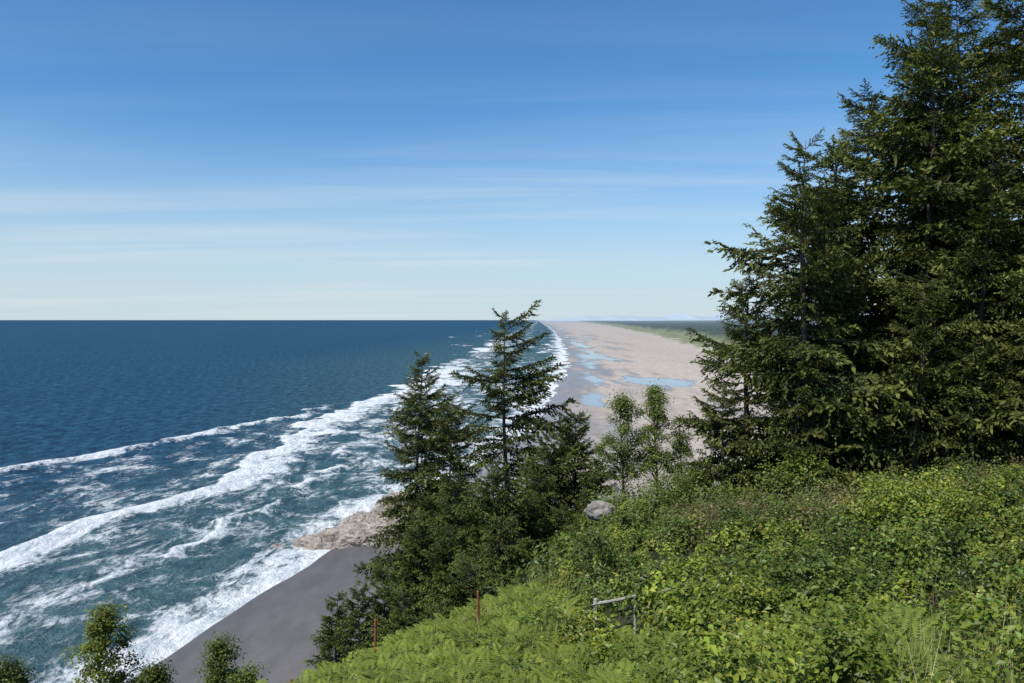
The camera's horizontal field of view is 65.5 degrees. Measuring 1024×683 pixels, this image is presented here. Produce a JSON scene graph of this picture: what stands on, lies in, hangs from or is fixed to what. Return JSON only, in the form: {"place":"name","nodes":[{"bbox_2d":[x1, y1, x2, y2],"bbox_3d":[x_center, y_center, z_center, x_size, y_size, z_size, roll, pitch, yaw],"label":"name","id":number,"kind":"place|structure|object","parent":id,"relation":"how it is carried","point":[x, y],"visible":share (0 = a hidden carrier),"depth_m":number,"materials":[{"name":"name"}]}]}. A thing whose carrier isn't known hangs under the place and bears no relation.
{"place":"outdoors","nodes":[
{"label":"outdoors","id":0,"kind":"place"},
{"bbox_2d":[0,320,569,682],"bbox_3d":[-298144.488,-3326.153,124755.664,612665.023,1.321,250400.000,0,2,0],"label":"sea","id":1,"kind":"structure","parent":0,"point":[171,482],"depth_m":300.55,"materials":[{"name":"liquid"}]},
{"bbox_2d":[271,490,443,549],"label":"sandstone rock outcrop","id":2,"kind":"object","parent":1,"relation":"in","point":[356,528],"visible":0.27,"depth_m":177.51,"materials":[{"name":"beige stone"}]},
{"bbox_2d":[0,0,1023,319],"label":"sky","id":3,"kind":"structure","parent":0,"point":[160,159],"materials":[{"name":"blue"}]},
{"bbox_2d":[130,320,1005,682],"bbox_3d":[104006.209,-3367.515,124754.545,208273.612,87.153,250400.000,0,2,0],"label":"beach ground","id":4,"kind":"structure","parent":0,"point":[274,628],"depth_m":362.34,"materials":[{"name":"beige sand"}]},
{"bbox_2d":[542,311,879,320],"bbox_3d":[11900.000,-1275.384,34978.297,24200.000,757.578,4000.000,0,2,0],"label":"distant hills","id":5,"kind":"structure","parent":0,"point":[681,316],"depth_m":34467.23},
{"bbox_2d":[509,434,1023,678],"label":"headland hillside","id":6,"kind":"structure","parent":0,"point":[629,617],"depth_m":21.32,"materials":[{"name":"green plant"}]},
{"bbox_2d":[0,653,39,682],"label":"coastal shrub tree","id":7,"kind":"object","parent":6,"relation":"on","point":[9,673],"visible":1,"depth_m":16.12,"materials":[{"name":"green plant"}]},
{"bbox_2d":[60,596,147,682],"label":"coastal shrub tree","id":8,"kind":"object","parent":6,"relation":"on","point":[102,626],"visible":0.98,"depth_m":16.05,"materials":[{"name":"green plant"}]},
{"bbox_2d":[133,657,177,682],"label":"coastal shrub tree","id":9,"kind":"object","parent":6,"relation":"on","point":[160,674],"visible":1,"depth_m":16.12,"materials":[{"name":"green plant"}]},
{"bbox_2d":[194,631,247,682],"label":"coastal shrub tree","id":10,"kind":"object","parent":6,"relation":"on","point":[220,652],"visible":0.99,"depth_m":18.10,"materials":[{"name":"green plant"}]},
{"bbox_2d":[226,656,269,682],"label":"coastal shrub tree","id":11,"kind":"object","parent":6,"relation":"on","point":[245,676],"visible":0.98,"depth_m":16.61,"materials":[{"name":"green plant"}]},
{"bbox_2d":[301,589,357,682],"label":"spruce tree","id":12,"kind":"object","parent":6,"relation":"on","point":[327,632],"visible":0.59,"depth_m":39.96,"materials":[{"name":"green plant"}]},
{"bbox_2d":[332,577,379,662],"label":"spruce tree","id":13,"kind":"object","parent":6,"relation":"on","point":[351,621],"visible":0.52,"depth_m":36.27,"materials":[{"name":"green plant"}]},
{"bbox_2d":[374,618,376,652],"bbox_3d":[-2.987,6.815,17.391,0.085,1.551,0.061,0,2,0],"label":"rusty fence post","id":14,"kind":"object","parent":6,"relation":"on","point":[375,633],"visible":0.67,"depth_m":17.36,"materials":[{"name":"metal"}]},
{"bbox_2d":[340,560,417,653],"bbox_3d":[-6.243,16.438,38.553,4.774,11.767,4.710,1,2,27],"label":"spruce tree","id":15,"kind":"object","parent":6,"relation":"on","point":[379,572],"visible":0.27,"depth_m":38.05,"materials":[{"name":"green plant"}]},
{"bbox_2d":[363,579,426,647],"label":"spruce tree","id":16,"kind":"object","parent":6,"relation":"on","point":[399,617],"visible":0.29,"depth_m":34.55,"materials":[{"name":"green plant"}]},
{"bbox_2d":[351,349,482,608],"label":"spruce tree","id":17,"kind":"object","parent":6,"relation":"on","point":[422,419],"visible":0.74,"depth_m":61.49,"materials":[{"name":"green plant"}]},
{"bbox_2d":[376,507,466,617],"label":"spruce tree","id":18,"kind":"object","parent":6,"relation":"on","point":[412,539],"visible":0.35,"depth_m":42.25,"materials":[{"name":"green plant"}]},
{"bbox_2d":[396,599,449,639],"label":"spruce tree","id":19,"kind":"object","parent":6,"relation":"on","point":[431,612],"visible":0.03,"depth_m":31.90,"materials":[{"name":"green plant"}]},
{"bbox_2d":[399,492,447,591],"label":"spruce tree","id":20,"kind":"object","parent":6,"relation":"on","point":[426,500],"visible":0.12,"depth_m":50.04,"materials":[{"name":"green plant"}]},
{"bbox_2d":[402,469,483,593],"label":"spruce tree","id":21,"kind":"object","parent":6,"relation":"on","point":[450,518],"visible":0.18,"depth_m":45.65,"materials":[{"name":"green plant"}]},
{"bbox_2d":[408,522,479,621],"bbox_3d":[-3.489,14.059,39.295,5.454,10.314,5.400,0,2,0],"label":"spruce tree","id":22,"kind":"object","parent":6,"relation":"on","point":[441,558],"visible":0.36,"depth_m":38.90,"materials":[{"name":"green plant"}]},
{"bbox_2d":[401,400,490,548],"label":"spruce tree","id":23,"kind":"object","parent":6,"relation":"on","point":[451,432],"visible":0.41,"depth_m":59.85,"materials":[{"name":"green plant"}]},
{"bbox_2d":[416,550,498,619],"bbox_3d":[-2.021,12.162,34.475,4.760,6.274,4.402,0,2,10],"label":"spruce tree","id":24,"kind":"object","parent":6,"relation":"on","point":[457,589],"visible":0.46,"depth_m":34.01,"materials":[{"name":"green plant"}]},
{"bbox_2d":[292,559,634,682],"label":"herbs","id":25,"kind":"object","parent":6,"relation":"on","point":[491,647],"visible":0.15,"depth_m":16.29,"materials":[{"name":"green plant"}]},
{"bbox_2d":[477,591,479,624],"bbox_3d":[-0.768,6.489,18.382,0.095,1.501,0.061,0,2,0],"label":"rusty fence post","id":26,"kind":"object","parent":6,"relation":"on","point":[478,610],"visible":0.49,"depth_m":18.35,"materials":[{"name":"metal"}]},
{"bbox_2d":[438,510,531,602],"bbox_3d":[-0.432,12.003,38.736,5.532,7.689,4.490,-1,2,-36],"label":"spruce tree","id":27,"kind":"object","parent":6,"relation":"on","point":[499,547],"visible":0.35,"depth_m":38.09,"materials":[{"name":"green plant"}]},
{"bbox_2d":[451,463,545,596],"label":"spruce tree","id":28,"kind":"object","parent":6,"relation":"on","point":[475,511],"visible":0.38,"depth_m":44.16,"materials":[{"name":"green plant"}]},
{"bbox_2d":[448,299,588,542],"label":"spruce tree","id":29,"kind":"object","parent":6,"relation":"on","point":[527,382],"visible":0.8,"depth_m":54.40,"materials":[{"name":"green plant"}]},
{"bbox_2d":[507,565,541,586],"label":"spruce tree","id":30,"kind":"object","parent":6,"relation":"on","point":[520,575],"visible":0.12,"depth_m":33.35,"materials":[{"name":"green plant"}]},
{"bbox_2d":[499,490,556,575],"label":"spruce tree","id":31,"kind":"object","parent":6,"relation":"on","point":[530,519],"visible":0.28,"depth_m":45.02,"materials":[{"name":"green plant"}]},
{"bbox_2d":[514,466,568,568],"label":"spruce tree","id":32,"kind":"object","parent":6,"relation":"on","point":[545,494],"visible":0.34,"depth_m":48.03,"materials":[{"name":"green plant"}]},
{"bbox_2d":[511,435,587,546],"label":"spruce tree","id":33,"kind":"object","parent":6,"relation":"on","point":[564,495],"visible":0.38,"depth_m":51.05,"materials":[{"name":"green plant"}]},
{"bbox_2d":[528,503,588,566],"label":"spruce tree","id":34,"kind":"object","parent":6,"relation":"on","point":[555,522],"visible":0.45,"depth_m":46.10,"materials":[{"name":"green plant"}]},
{"bbox_2d":[529,408,618,521],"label":"spruce tree","id":35,"kind":"object","parent":6,"relation":"on","point":[567,439],"visible":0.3,"depth_m":52.67,"materials":[{"name":"green plant"}]},
{"bbox_2d":[568,451,619,535],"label":"spruce tree","id":36,"kind":"object","parent":6,"relation":"on","point":[591,483],"visible":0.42,"depth_m":50.04,"materials":[{"name":"green plant"}]},
{"bbox_2d":[583,500,616,520],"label":"grey boulder","id":37,"kind":"object","parent":6,"relation":"on","point":[594,510],"visible":0.77,"depth_m":41.86,"materials":[{"name":"stone"}]},
{"bbox_2d":[584,595,638,633],"bbox_3d":[2.062,5.979,16.641,1.242,1.314,0.127,0,2,-15],"label":"broken wooden fence","id":38,"kind":"object","parent":6,"relation":"on","point":[596,603],"visible":0.52,"depth_m":16.60,"materials":[{"name":"grey wood"}]},
{"bbox_2d":[589,389,649,501],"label":"young alder tree","id":39,"kind":"object","parent":6,"relation":"on","point":[623,409],"visible":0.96,"depth_m":46.90,"materials":[{"name":"green plant"}]},
{"bbox_2d":[255,564,1023,682],"bbox_3d":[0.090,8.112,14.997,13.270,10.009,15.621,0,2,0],"label":"fern bank","id":40,"kind":"structure","parent":6,"relation":"on","point":[457,660],"depth_m":14.66,"materials":[{"name":"green plant"}]},
{"bbox_2d":[626,379,678,500],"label":"young alder tree","id":41,"kind":"object","parent":6,"relation":"on","point":[656,411],"visible":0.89,"depth_m":46.85,"materials":[{"name":"green plant"}]},
{"bbox_2d":[659,413,704,484],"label":"young alder tree","id":42,"kind":"object","parent":6,"relation":"on","point":[681,446],"visible":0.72,"depth_m":46.47,"materials":[{"name":"green plant"}]},
{"bbox_2d":[548,448,840,564],"bbox_3d":[7.900,8.585,38.142,13.279,7.764,22.504,0,2,0],"label":"round bush","id":43,"kind":"object","parent":6,"relation":"on","point":[629,514],"visible":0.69,"depth_m":34.97,"materials":[{"name":"green plant"}]},
{"bbox_2d":[680,385,770,505],"bbox_3d":[10.686,5.931,39.944,4.533,7.597,5.168,1,2,38],"label":"spruce tree","id":44,"kind":"object","parent":6,"relation":"on","point":[709,411],"visible":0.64,"depth_m":39.39,"materials":[{"name":"green plant"}]},
{"bbox_2d":[449,396,1020,617],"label":"headland scrub","id":45,"kind":"object","parent":6,"relation":"on","point":[537,563],"visible":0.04,"depth_m":32.26,"materials":[{"name":"green plant"}]},
{"bbox_2d":[670,266,801,507],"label":"spruce tree","id":46,"kind":"object","parent":6,"relation":"on","point":[717,381],"visible":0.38,"depth_m":40.36,"materials":[{"name":"green plant"}]},
{"bbox_2d":[516,462,1023,682],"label":"leafy shrub thicket","id":47,"kind":"object","parent":6,"relation":"on","point":[682,613],"visible":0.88,"depth_m":15.81,"materials":[{"name":"green plant"}]},
{"bbox_2d":[533,477,1023,682],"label":"salmonberry sprays","id":48,"kind":"object","parent":6,"relation":"on","point":[801,668],"visible":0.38,"depth_m":17.11,"materials":[{"name":"green plant"}]},
{"bbox_2d":[742,355,838,503],"bbox_3d":[13.764,4.590,37.027,5.718,8.166,5.724,0,2,0],"label":"spruce tree","id":49,"kind":"object","parent":6,"relation":"on","point":[802,390],"visible":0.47,"depth_m":36.98,"materials":[{"name":"green plant"}]},
{"bbox_2d":[701,127,936,495],"bbox_3d":[13.790,-0.730,37.378,7.996,18.730,9.777,-1,2,-41],"label":"spruce tree","id":50,"kind":"object","parent":6,"relation":"on","point":[791,219],"visible":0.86,"depth_m":36.99,"materials":[{"name":"green plant"}]},
{"bbox_2d":[728,229,926,485],"bbox_3d":[14.962,1.855,40.380,8.830,15.169,8.626,-1,2,-25],"label":"spruce tree","id":51,"kind":"object","parent":6,"relation":"on","point":[852,313],"visible":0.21,"depth_m":39.62,"materials":[{"name":"green plant"}]},
{"bbox_2d":[642,435,1023,555],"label":"twiggy brush","id":52,"kind":"object","parent":6,"relation":"on","point":[819,498],"visible":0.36,"depth_m":30.23,"materials":[{"name":"green plant"}]},
{"bbox_2d":[760,198,911,469],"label":"spruce tree","id":53,"kind":"object","parent":6,"relation":"on","point":[859,322],"visible":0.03,"depth_m":44.77,"materials":[{"name":"green plant"}]},
{"bbox_2d":[747,134,941,468],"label":"spruce tree","id":54,"kind":"object","parent":6,"relation":"on","point":[847,213],"visible":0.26,"depth_m":41.15,"materials":[{"name":"green plant"}]},
{"bbox_2d":[793,78,948,448],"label":"spruce tree","id":55,"kind":"object","parent":6,"relation":"on","point":[856,195],"visible":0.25,"depth_m":43.61,"materials":[{"name":"green plant"}]},
{"bbox_2d":[817,0,1023,458],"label":"spruce tree","id":56,"kind":"object","parent":6,"relation":"on","point":[932,189],"visible":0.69,"depth_m":39.41,"materials":[{"name":"green plant"}]},
{"bbox_2d":[819,267,1022,487],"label":"spruce tree","id":57,"kind":"object","parent":6,"relation":"on","point":[917,447],"visible":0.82,"depth_m":35.93,"materials":[{"name":"green plant"}]},
{"bbox_2d":[849,69,1023,453],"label":"spruce tree","id":58,"kind":"object","parent":6,"relation":"on","point":[895,113],"visible":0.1,"depth_m":42.05,"materials":[{"name":"green plant"}]},
{"bbox_2d":[862,135,1014,448],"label":"spruce tree","id":59,"kind":"object","parent":6,"relation":"on","point":[952,244],"visible":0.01,"depth_m":46.05,"materials":[{"name":"green plant"}]},
{"bbox_2d":[861,0,1023,363],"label":"spruce tree","id":60,"kind":"object","parent":6,"relation":"on","point":[987,43],"visible":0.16,"depth_m":42.94,"materials":[{"name":"green plant"}]},
{"bbox_2d":[868,153,1023,464],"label":"spruce tree","id":61,"kind":"object","parent":6,"relation":"on","point":[958,279],"visible":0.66,"depth_m":36.77,"materials":[{"name":"green plant"}]},
{"bbox_2d":[907,333,1023,483],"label":"spruce tree","id":62,"kind":"object","parent":6,"relation":"on","point":[992,396],"visible":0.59,"depth_m":35.08,"materials":[{"name":"green plant"}]},
{"bbox_2d":[930,0,1023,386],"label":"spruce tree","id":63,"kind":"object","parent":6,"relation":"on","point":[1006,15],"visible":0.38,"depth_m":39.71,"materials":[{"name":"green plant"}]},
{"bbox_2d":[938,276,1023,473],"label":"spruce tree","id":64,"kind":"object","parent":6,"relation":"on","point":[1018,402],"visible":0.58,"depth_m":35.31,"materials":[{"name":"green plant"}]},
{"bbox_2d":[950,5,1023,380],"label":"spruce tree","id":65,"kind":"object","parent":6,"relation":"on","point":[1005,48],"visible":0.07,"depth_m":42.59,"materials":[{"name":"green plant"}]},
{"bbox_2d":[975,126,1023,436],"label":"spruce tree","id":66,"kind":"object","parent":6,"relation":"on","point":[1019,238],"visible":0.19,"depth_m":37.69,"materials":[{"name":"green plant"}]}
]}

